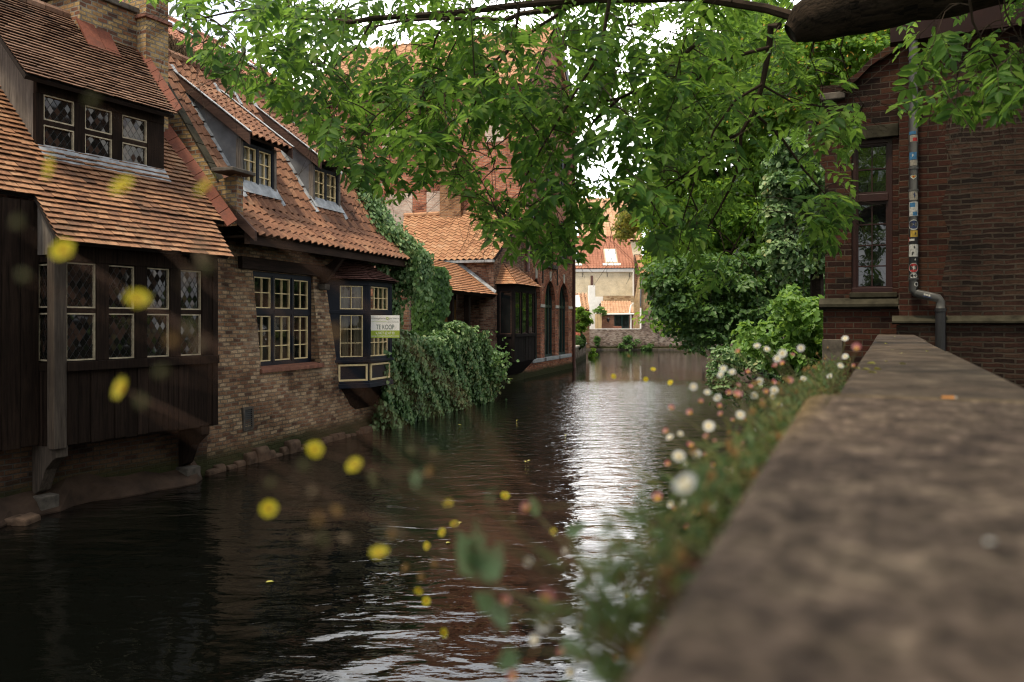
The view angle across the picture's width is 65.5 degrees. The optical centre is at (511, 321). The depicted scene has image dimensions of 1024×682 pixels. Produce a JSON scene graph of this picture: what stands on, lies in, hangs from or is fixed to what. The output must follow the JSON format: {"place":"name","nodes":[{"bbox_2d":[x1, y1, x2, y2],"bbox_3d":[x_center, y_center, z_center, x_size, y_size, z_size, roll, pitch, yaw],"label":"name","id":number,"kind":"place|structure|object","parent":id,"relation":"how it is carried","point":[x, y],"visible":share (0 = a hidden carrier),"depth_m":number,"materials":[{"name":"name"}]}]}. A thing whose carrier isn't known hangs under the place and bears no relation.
{"place":"outdoors","nodes":[
{"label":"outdoors","id":0,"kind":"place"},
{"bbox_2d":[0,0,340,200],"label":"house","id":1,"kind":"structure","parent":0,"point":[176,32],"depth_m":19.53,"materials":[{"name":"brick"}]},
{"bbox_2d":[0,350,784,681],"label":"water","id":2,"kind":"structure","parent":0,"point":[174,584],"depth_m":9.02,"materials":[{"name":"black liquid"}]},
{"bbox_2d":[5,512,40,525],"bbox_3d":[-6.550,2.699,10.318,0.782,0.402,0.340,0,0,0],"label":"waterline rock","id":3,"kind":"object","parent":2,"relation":"in","point":[29,518],"visible":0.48,"depth_m":10.22,"materials":[{"name":"brown stone"}]},
{"bbox_2d":[0,0,236,527],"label":"timber house","id":4,"kind":"structure","parent":2,"relation":"on","point":[74,431],"depth_m":11.71,"materials":[{"name":"wood"}]},
{"bbox_2d":[39,313,46,360],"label":"leaded window","id":5,"kind":"structure","parent":4,"relation":"in","point":[42,316],"depth_m":10.81,"materials":[{"name":"glass"}]},
{"bbox_2d":[39,264,46,307],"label":"leaded window","id":6,"kind":"structure","parent":4,"relation":"in","point":[42,267],"depth_m":10.81,"materials":[{"name":"glass"}]},
{"bbox_2d":[44,125,73,149],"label":"dormer window","id":7,"kind":"structure","parent":4,"relation":"in","point":[53,136],"depth_m":11.76,"materials":[{"name":"glass"}]},
{"bbox_2d":[44,94,73,125],"bbox_3d":[-6.700,-3.115,11.748,0.055,0.370,0.472,0,0,27],"label":"dormer window","id":8,"kind":"structure","parent":4,"relation":"in","point":[58,110],"depth_m":11.76,"materials":[{"name":"black glass"}]},
{"bbox_2d":[67,313,94,360],"bbox_3d":[-5.950,0.205,10.958,0.055,0.650,0.432,0,0,27],"label":"leaded window","id":9,"kind":"structure","parent":4,"relation":"in","point":[80,326],"depth_m":10.98,"materials":[{"name":"clear glass"}]},
{"bbox_2d":[67,262,94,307],"bbox_3d":[-5.950,-0.500,10.958,0.055,0.620,0.432,0,0,27],"label":"leaded window","id":10,"kind":"structure","parent":4,"relation":"in","point":[80,285],"depth_m":10.98,"materials":[{"name":"glass"}]},
{"bbox_2d":[85,134,111,157],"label":"dormer window","id":11,"kind":"structure","parent":4,"relation":"in","point":[96,145],"depth_m":12.33,"materials":[{"name":"glass"}]},
{"bbox_2d":[85,105,111,134],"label":"dormer window","id":12,"kind":"structure","parent":4,"relation":"in","point":[96,120],"depth_m":12.33,"materials":[{"name":"glass"}]},
{"bbox_2d":[109,313,133,358],"bbox_3d":[-5.666,0.205,11.508,0.055,0.650,0.428,0,0,27],"label":"leaded window","id":13,"kind":"structure","parent":4,"relation":"in","point":[121,338],"depth_m":11.53,"materials":[{"name":"clear glass"}]},
{"bbox_2d":[109,265,133,308],"bbox_3d":[-5.666,-0.500,11.508,0.055,0.620,0.428,0,0,27],"label":"leaded window","id":14,"kind":"structure","parent":4,"relation":"in","point":[123,276],"depth_m":11.52,"materials":[{"name":"glass"}]},
{"bbox_2d":[123,142,146,164],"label":"dormer window","id":15,"kind":"structure","parent":4,"relation":"in","point":[131,152],"depth_m":12.90,"materials":[{"name":"glass"}]},
{"bbox_2d":[123,115,146,142],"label":"dormer window","id":16,"kind":"structure","parent":4,"relation":"in","point":[138,126],"depth_m":12.90,"materials":[{"name":"grey glass"}]},
{"bbox_2d":[147,314,168,356],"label":"leaded window","id":17,"kind":"structure","parent":4,"relation":"in","point":[156,331],"depth_m":12.08,"materials":[{"name":"glass"}]},
{"bbox_2d":[147,268,168,308],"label":"leaded window","id":18,"kind":"structure","parent":4,"relation":"in","point":[157,278],"depth_m":12.09,"materials":[{"name":"clear glass"}]},
{"bbox_2d":[181,314,200,355],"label":"leaded window","id":19,"kind":"structure","parent":4,"relation":"in","point":[195,319],"depth_m":12.61,"materials":[{"name":"glass"}]},
{"bbox_2d":[181,270,200,309],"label":"leaded window","id":20,"kind":"structure","parent":4,"relation":"in","point":[191,296],"depth_m":12.64,"materials":[{"name":"glass"}]},
{"bbox_2d":[168,48,409,475],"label":"brick house","id":21,"kind":"structure","parent":2,"relation":"on","point":[253,177],"depth_m":16.28,"materials":[{"name":"brown brick"}]},
{"bbox_2d":[168,34,304,106],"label":"roof ridge","id":22,"kind":"object","parent":21,"relation":"on","point":[173,45],"visible":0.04,"depth_m":16.60,"materials":[{"name":"orange tile"}]},
{"bbox_2d":[244,145,256,183],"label":"dormer window","id":23,"kind":"structure","parent":21,"relation":"in","point":[249,148],"depth_m":15.68,"materials":[{"name":"beige wood"}]},
{"bbox_2d":[254,275,271,309],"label":"window","id":24,"kind":"structure","parent":21,"relation":"in","point":[269,278],"depth_m":15.80,"materials":[{"name":"beige wood"}]},
{"bbox_2d":[257,314,271,362],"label":"window","id":25,"kind":"structure","parent":21,"relation":"in","point":[269,316],"depth_m":15.89,"materials":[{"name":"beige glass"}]},
{"bbox_2d":[259,150,271,187],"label":"dormer window","id":26,"kind":"structure","parent":21,"relation":"in","point":[264,153],"depth_m":16.15,"materials":[{"name":"beige wood"}]},
{"bbox_2d":[253,271,310,365],"bbox_3d":[-4.726,-0.050,16.297,0.120,1.860,2.080,0,0,18],"label":"window frame","id":27,"kind":"structure","parent":21,"relation":"in","point":[293,312],"depth_m":16.51,"materials":[{"name":"beige wood"}]},
{"bbox_2d":[275,277,290,309],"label":"window","id":28,"kind":"structure","parent":21,"relation":"in","point":[288,294],"depth_m":16.46,"materials":[{"name":"beige wood"}]},
{"bbox_2d":[275,314,290,361],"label":"window","id":29,"kind":"structure","parent":21,"relation":"in","point":[288,330],"depth_m":16.51,"materials":[{"name":"beige wood"}]},
{"bbox_2d":[294,278,308,310],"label":"window","id":30,"kind":"structure","parent":21,"relation":"in","point":[306,281],"depth_m":17.10,"materials":[{"name":"beige wood"}]},
{"bbox_2d":[294,315,308,360],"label":"window","id":31,"kind":"structure","parent":21,"relation":"in","point":[306,330],"depth_m":17.14,"materials":[{"name":"beige wood"}]},
{"bbox_2d":[315,169,324,199],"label":"dormer window","id":32,"kind":"structure","parent":21,"relation":"in","point":[318,171],"depth_m":18.12,"materials":[{"name":"beige wood"}]},
{"bbox_2d":[327,173,335,201],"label":"dormer window","id":33,"kind":"structure","parent":21,"relation":"in","point":[330,175],"depth_m":18.55,"materials":[{"name":"beige wood"}]},
{"bbox_2d":[339,285,363,309],"bbox_3d":[-3.646,-0.550,18.042,0.580,0.580,0.080,0,0,-27],"label":"window frame","id":34,"kind":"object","parent":21,"relation":"in","point":[350,286],"depth_m":18.02,"materials":[{"name":"beige wood"}]},
{"bbox_2d":[339,314,363,357],"bbox_3d":[-3.646,0.320,18.042,0.580,1.000,0.080,0,0,-27],"label":"oriel window","id":35,"kind":"structure","parent":21,"relation":"in","point":[362,324],"depth_m":18.03,"materials":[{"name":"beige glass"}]},
{"bbox_2d":[371,286,388,310],"bbox_3d":[-3.146,-0.550,18.693,0.080,0.580,0.920,0,0,18],"label":"window frame","id":36,"kind":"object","parent":21,"relation":"in","point":[386,298],"depth_m":18.75,"materials":[{"name":"beige wood"}]},
{"bbox_2d":[371,314,388,356],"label":"oriel window","id":37,"kind":"structure","parent":21,"relation":"in","point":[386,341],"depth_m":18.68,"materials":[{"name":"beige wood"}]},
{"bbox_2d":[334,136,434,408],"bbox_3d":[-3.280,-1.299,20.530,2.283,7.620,2.415,0,0,-34],"label":"climbing ivy","id":38,"kind":"object","parent":21,"relation":"attached to","point":[414,274],"visible":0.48,"depth_m":20.13,"materials":[{"name":"green plant"}]},
{"bbox_2d":[371,315,399,337],"bbox_3d":[-2.839,0.107,17.861,0.632,0.505,0.172,0,0,-7],"label":"estate agent board","id":39,"kind":"object","parent":21,"relation":"attached to","point":[378,330],"visible":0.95,"depth_m":17.79,"materials":[{"name":"white plastic"}]},
{"bbox_2d":[305,21,579,378],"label":"brick warehouse","id":40,"kind":"structure","parent":2,"relation":"on","point":[555,327],"depth_m":39.01,"materials":[{"name":"brick"}]},
{"bbox_2d":[536,293,536,357],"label":"arched window","id":41,"kind":"structure","parent":40,"relation":"in","point":[536,293],"depth_m":38.70,"materials":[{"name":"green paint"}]},
{"bbox_2d":[545,283,551,356],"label":"arched window","id":42,"kind":"structure","parent":40,"relation":"in","point":[548,299],"depth_m":40.75,"materials":[{"name":"black glass"}]},
{"bbox_2d":[559,286,564,353],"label":"arched window","id":43,"kind":"structure","parent":40,"relation":"in","point":[561,297],"depth_m":43.27,"materials":[{"name":"black glass"}]},
{"bbox_2d":[560,159,566,184],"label":"window","id":44,"kind":"structure","parent":40,"relation":"in","point":[563,165],"depth_m":43.17,"materials":[{"name":"black glass"}]},
{"bbox_2d":[369,320,518,430],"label":"ivy wall","id":45,"kind":"structure","parent":2,"relation":"on","point":[465,361],"depth_m":22.21,"materials":[{"name":"plant"}]},
{"bbox_2d":[392,266,453,335],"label":"ivy column","id":46,"kind":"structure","parent":45,"relation":"on","point":[436,314],"depth_m":24.69,"materials":[{"name":"plant"}]},
{"bbox_2d":[402,207,540,383],"bbox_3d":[-3.201,-0.997,32.785,7.005,8.394,9.064,0,0,18],"label":"brick annex","id":47,"kind":"object","parent":2,"relation":"on","point":[501,300],"visible":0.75,"depth_m":32.76,"materials":[{"name":"tile"}]},
{"bbox_2d":[444,300,455,332],"bbox_3d":[-2.585,0.600,31.548,0.150,3.000,1.500,0,0,18],"label":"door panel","id":48,"kind":"structure","parent":47,"relation":"in","point":[445,320],"depth_m":32.12,"materials":[{"name":"brown wood"}]},
{"bbox_2d":[500,291,510,333],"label":"window","id":49,"kind":"structure","parent":47,"relation":"in","point":[505,296],"depth_m":32.54,"materials":[{"name":"black glass"}]},
{"bbox_2d":[516,291,520,333],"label":"window","id":50,"kind":"structure","parent":47,"relation":"in","point":[518,294],"depth_m":33.10,"materials":[{"name":"brown glass"}]},
{"bbox_2d":[522,292,526,333],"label":"window","id":51,"kind":"structure","parent":47,"relation":"in","point":[524,295],"depth_m":33.89,"materials":[{"name":"brown glass"}]},
{"bbox_2d":[529,293,533,332],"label":"window","id":52,"kind":"structure","parent":47,"relation":"in","point":[531,295],"depth_m":34.86,"materials":[{"name":"brown glass"}]},
{"bbox_2d":[576,343,586,363],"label":"garden quay","id":53,"kind":"structure","parent":2,"relation":"on","point":[580,355],"depth_m":51.98,"materials":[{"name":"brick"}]},
{"bbox_2d":[576,335,583,350],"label":"ball bush","id":54,"kind":"object","parent":53,"relation":"on","point":[579,340],"visible":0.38,"depth_m":50.73,"materials":[{"name":"green plant"}]},
{"bbox_2d":[576,292,589,347],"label":"building","id":55,"kind":"structure","parent":53,"relation":"on","point":[582,299],"depth_m":58.20,"materials":[{"name":"brick"}]},
{"bbox_2d":[580,334,585,347],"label":"ball bush","id":56,"kind":"object","parent":53,"relation":"on","point":[582,336],"visible":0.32,"depth_m":53.28,"materials":[{"name":"green plant"}]},
{"bbox_2d":[576,306,593,333],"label":"garden shrub","id":57,"kind":"object","parent":53,"relation":"on","point":[582,316],"visible":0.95,"depth_m":52.77,"materials":[{"name":"green plant"}]},
{"bbox_2d":[588,348,597,357],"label":"water plant","id":58,"kind":"object","parent":2,"relation":"on","point":[592,354],"visible":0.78,"depth_m":57.89,"materials":[{"name":"green plant"}]},
{"bbox_2d":[586,310,783,349],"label":"quay wall","id":59,"kind":"structure","parent":2,"relation":"on","point":[612,339],"depth_m":74.00,"materials":[{"name":"brick"}]},
{"bbox_2d":[593,335,600,346],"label":"wall weeds","id":60,"kind":"object","parent":59,"relation":"attached to","point":[597,339],"depth_m":73.49,"materials":[{"name":"green plant"}]},
{"bbox_2d":[595,314,601,328],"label":"board fence","id":61,"kind":"object","parent":59,"relation":"on","point":[598,321],"visible":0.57,"depth_m":75.01,"materials":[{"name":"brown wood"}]},
{"bbox_2d":[616,335,641,349],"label":"wall weeds","id":62,"kind":"object","parent":59,"relation":"attached to","point":[629,341],"depth_m":73.53,"materials":[{"name":"green plant"}]},
{"bbox_2d":[640,343,653,349],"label":"wall weeds","id":63,"kind":"object","parent":59,"relation":"attached to","point":[648,346],"depth_m":73.29,"materials":[{"name":"green plant"}]},
{"bbox_2d":[626,335,1023,681],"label":"canal parapet","id":64,"kind":"structure","parent":2,"relation":"on","point":[872,513],"depth_m":0.48,"materials":[{"name":"stone"}]},
{"bbox_2d":[12,95,637,662],"bbox_3d":[-0.167,0.037,0.478,0.464,0.326,0.179,0,0,21],"label":"yellow herb","id":65,"kind":"object","parent":64,"relation":"on","point":[64,249],"visible":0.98,"depth_m":0.48,"materials":[{"name":"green plant"}]},
{"bbox_2d":[260,326,675,605],"bbox_3d":[-0.089,0.112,0.641,0.255,0.220,0.371,0,0,-33],"label":"yellow herb","id":66,"kind":"object","parent":64,"relation":"on","point":[270,507],"visible":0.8,"depth_m":0.59,"materials":[{"name":"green plant"}]},
{"bbox_2d":[411,471,667,672],"bbox_3d":[0.030,0.196,0.734,0.211,0.178,0.332,0,0,0],"label":"leafy sprig","id":67,"kind":"object","parent":64,"relation":"on","point":[488,567],"visible":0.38,"depth_m":0.69,"materials":[{"name":"green plant"}]},
{"bbox_2d":[388,446,702,637],"bbox_3d":[-0.012,0.351,1.074,0.268,0.484,0.885,0,0,-5],"label":"yellow herb","id":68,"kind":"object","parent":64,"relation":"on","point":[441,532],"visible":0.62,"depth_m":0.75,"materials":[{"name":"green plant"}]},
{"bbox_2d":[525,490,686,681],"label":"fleabane plant","id":69,"kind":"object","parent":64,"relation":"on","point":[607,665],"visible":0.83,"depth_m":0.49,"materials":[{"name":"green plant"}]},
{"bbox_2d":[501,448,740,680],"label":"fleabane plant","id":70,"kind":"object","parent":64,"relation":"on","point":[683,485],"visible":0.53,"depth_m":0.69,"materials":[{"name":"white plant"}]},
{"bbox_2d":[525,400,786,677],"bbox_3d":[0.201,0.279,0.953,0.232,0.348,0.641,0,0,29],"label":"fleabane plant","id":71,"kind":"object","parent":64,"relation":"on","point":[740,476],"visible":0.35,"depth_m":0.94,"materials":[{"name":"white plant"}]},
{"bbox_2d":[611,341,796,402],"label":"yellow herb","id":72,"kind":"object","parent":64,"relation":"on","point":[645,379],"visible":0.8,"depth_m":2.22,"materials":[{"name":"green plant"}]},
{"bbox_2d":[640,343,860,595],"bbox_3d":[0.430,0.223,1.352,0.296,0.377,0.710,0,0,25],"label":"fleabane plant","id":73,"kind":"object","parent":64,"relation":"on","point":[740,416],"visible":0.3,"depth_m":1.35,"materials":[{"name":"white plant"}]},
{"bbox_2d":[704,336,847,511],"bbox_3d":[0.646,0.222,1.896,0.238,0.371,1.019,0,0,28],"label":"fleabane plant","id":74,"kind":"object","parent":64,"relation":"on","point":[778,392],"visible":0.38,"depth_m":1.82,"materials":[{"name":"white plant"}]},
{"bbox_2d":[779,346,854,423],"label":"fleabane plant","id":75,"kind":"object","parent":64,"relation":"on","point":[828,367],"visible":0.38,"depth_m":2.86,"materials":[{"name":"green plant"}]},
{"bbox_2d":[941,396,956,398],"bbox_3d":[0.832,0.145,1.516,0.028,0.008,0.009,0,0,8],"label":"cigarette butt","id":76,"kind":"object","parent":64,"relation":"on","point":[954,397],"visible":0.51,"depth_m":1.51,"materials":[{"name":"paper"}]},
{"bbox_2d":[985,539,995,542],"bbox_3d":[0.293,0.134,0.487,0.008,0.002,0.006,0,0,0],"label":"fallen petal","id":77,"kind":"object","parent":64,"relation":"on","point":[988,541],"visible":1,"depth_m":0.49,"materials":[{"name":"white plant"}]},
{"bbox_2d":[808,2,1023,392],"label":"brick building","id":78,"kind":"structure","parent":2,"relation":"on","point":[941,267],"depth_m":9.80,"materials":[{"name":"brick"}]},
{"bbox_2d":[856,142,887,194],"bbox_3d":[4.730,-2.002,10.463,0.388,0.657,0.080,0,0,26],"label":"window","id":79,"kind":"structure","parent":78,"relation":"in","point":[875,181],"depth_m":10.45,"materials":[{"name":"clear glass"}]},
{"bbox_2d":[856,201,887,287],"bbox_3d":[4.730,-1.005,10.463,0.388,1.136,0.080,0,0,26],"label":"window","id":80,"kind":"structure","parent":78,"relation":"in","point":[871,267],"depth_m":10.46,"materials":[{"name":"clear glass"}]},
{"bbox_2d":[852,138,892,291],"bbox_3d":[4.719,-1.383,10.441,0.508,1.995,0.130,0,0,26],"label":"window frame","id":81,"kind":"structure","parent":78,"relation":"in","point":[888,196],"depth_m":10.34,"materials":[{"name":"brown wood"}]},
{"bbox_2d":[168,0,864,249],"label":"sky","id":82,"kind":"structure","parent":0,"point":[593,174],"materials":[{"name":"white"}]},
{"bbox_2d":[103,0,1023,314],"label":"overhanging tree","id":83,"kind":"object","parent":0,"point":[597,62],"visible":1,"depth_m":5.49,"materials":[{"name":"green plant"}]},
{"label":"land","id":84,"kind":"structure","parent":0,"visible":0},
{"bbox_2d":[588,285,594,328],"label":"white chimney stack","id":85,"kind":"object","parent":84,"relation":"on","point":[591,295],"visible":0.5,"depth_m":75.50,"materials":[{"name":"white paint"}]},
{"bbox_2d":[592,306,606,315],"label":"wall creeper","id":86,"kind":"object","parent":85,"relation":"attached to","point":[600,310],"depth_m":75.11,"materials":[{"name":"green plant"}]},
{"bbox_2d":[576,236,639,328],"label":"cream house","id":87,"kind":"structure","parent":84,"relation":"on","point":[612,280],"depth_m":84.00,"materials":[{"name":"paint"}]},
{"bbox_2d":[577,198,641,254],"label":"building","id":88,"kind":"structure","parent":84,"relation":"on","point":[606,229],"depth_m":102.01,"materials":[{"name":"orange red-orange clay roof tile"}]},
{"bbox_2d":[601,296,633,328],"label":"garden annex","id":89,"kind":"object","parent":84,"relation":"on","point":[620,311],"visible":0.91,"depth_m":76.09,"materials":[{"name":"orange brick"}]},
{"bbox_2d":[595,297,602,313],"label":"white garden wall","id":90,"kind":"structure","parent":89,"relation":"attached to","point":[598,300],"depth_m":78.80,"materials":[{"name":"white paint"}]},
{"bbox_2d":[614,315,628,328],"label":"glazed door","id":91,"kind":"structure","parent":89,"relation":"in","point":[619,320],"depth_m":75.97,"materials":[{"name":"green paint"}]},
{"bbox_2d":[634,255,652,328],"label":"tan gable house","id":92,"kind":"structure","parent":84,"relation":"on","point":[640,298],"depth_m":81.09,"materials":[{"name":"paint"}]},
{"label":"bank ground","id":93,"kind":"structure","parent":0,"visible":0},
{"bbox_2d":[611,193,655,261],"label":"seeding tree","id":94,"kind":"object","parent":93,"relation":"on","point":[624,225],"visible":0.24,"depth_m":53.22,"materials":[{"name":"green plant"}]},
{"bbox_2d":[632,160,737,342],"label":"bank tree","id":95,"kind":"object","parent":93,"relation":"on","point":[644,313],"depth_m":48.12,"materials":[{"name":"green plant"}]},
{"bbox_2d":[637,248,824,356],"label":"overhanging shrub","id":96,"kind":"object","parent":93,"relation":"on","point":[702,327],"visible":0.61,"depth_m":24.40,"materials":[{"name":"green plant"}]},
{"bbox_2d":[634,0,843,337],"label":"garden tree","id":97,"kind":"object","parent":93,"relation":"on","point":[714,180],"visible":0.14,"depth_m":29.76,"materials":[{"name":"green plant"}]},
{"bbox_2d":[705,344,783,409],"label":"drooping branch","id":98,"kind":"object","parent":93,"relation":"on","point":[729,357],"visible":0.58,"depth_m":17.91,"materials":[{"name":"green plant"}]},
{"bbox_2d":[731,283,823,389],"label":"leafy bush","id":99,"kind":"object","parent":93,"relation":"on","point":[798,319],"visible":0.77,"depth_m":13.55,"materials":[{"name":"green plant"}]},
{"bbox_2d":[755,121,824,296],"bbox_3d":[7.603,-1.902,21.013,2.776,7.016,3.024,0,0,0],"label":"ivy clad tree","id":100,"kind":"object","parent":93,"relation":"on","point":[780,170],"visible":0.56,"depth_m":20.17,"materials":[{"name":"green plant"}]},
{"bbox_2d":[726,4,889,129],"bbox_3d":[10.544,-5.333,26.044,7.910,13.928,6.479,0,0,0],"label":"maple tree","id":101,"kind":"object","parent":93,"relation":"on","point":[856,60],"visible":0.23,"depth_m":24.39,"materials":[{"name":"green plant"}]}
]}

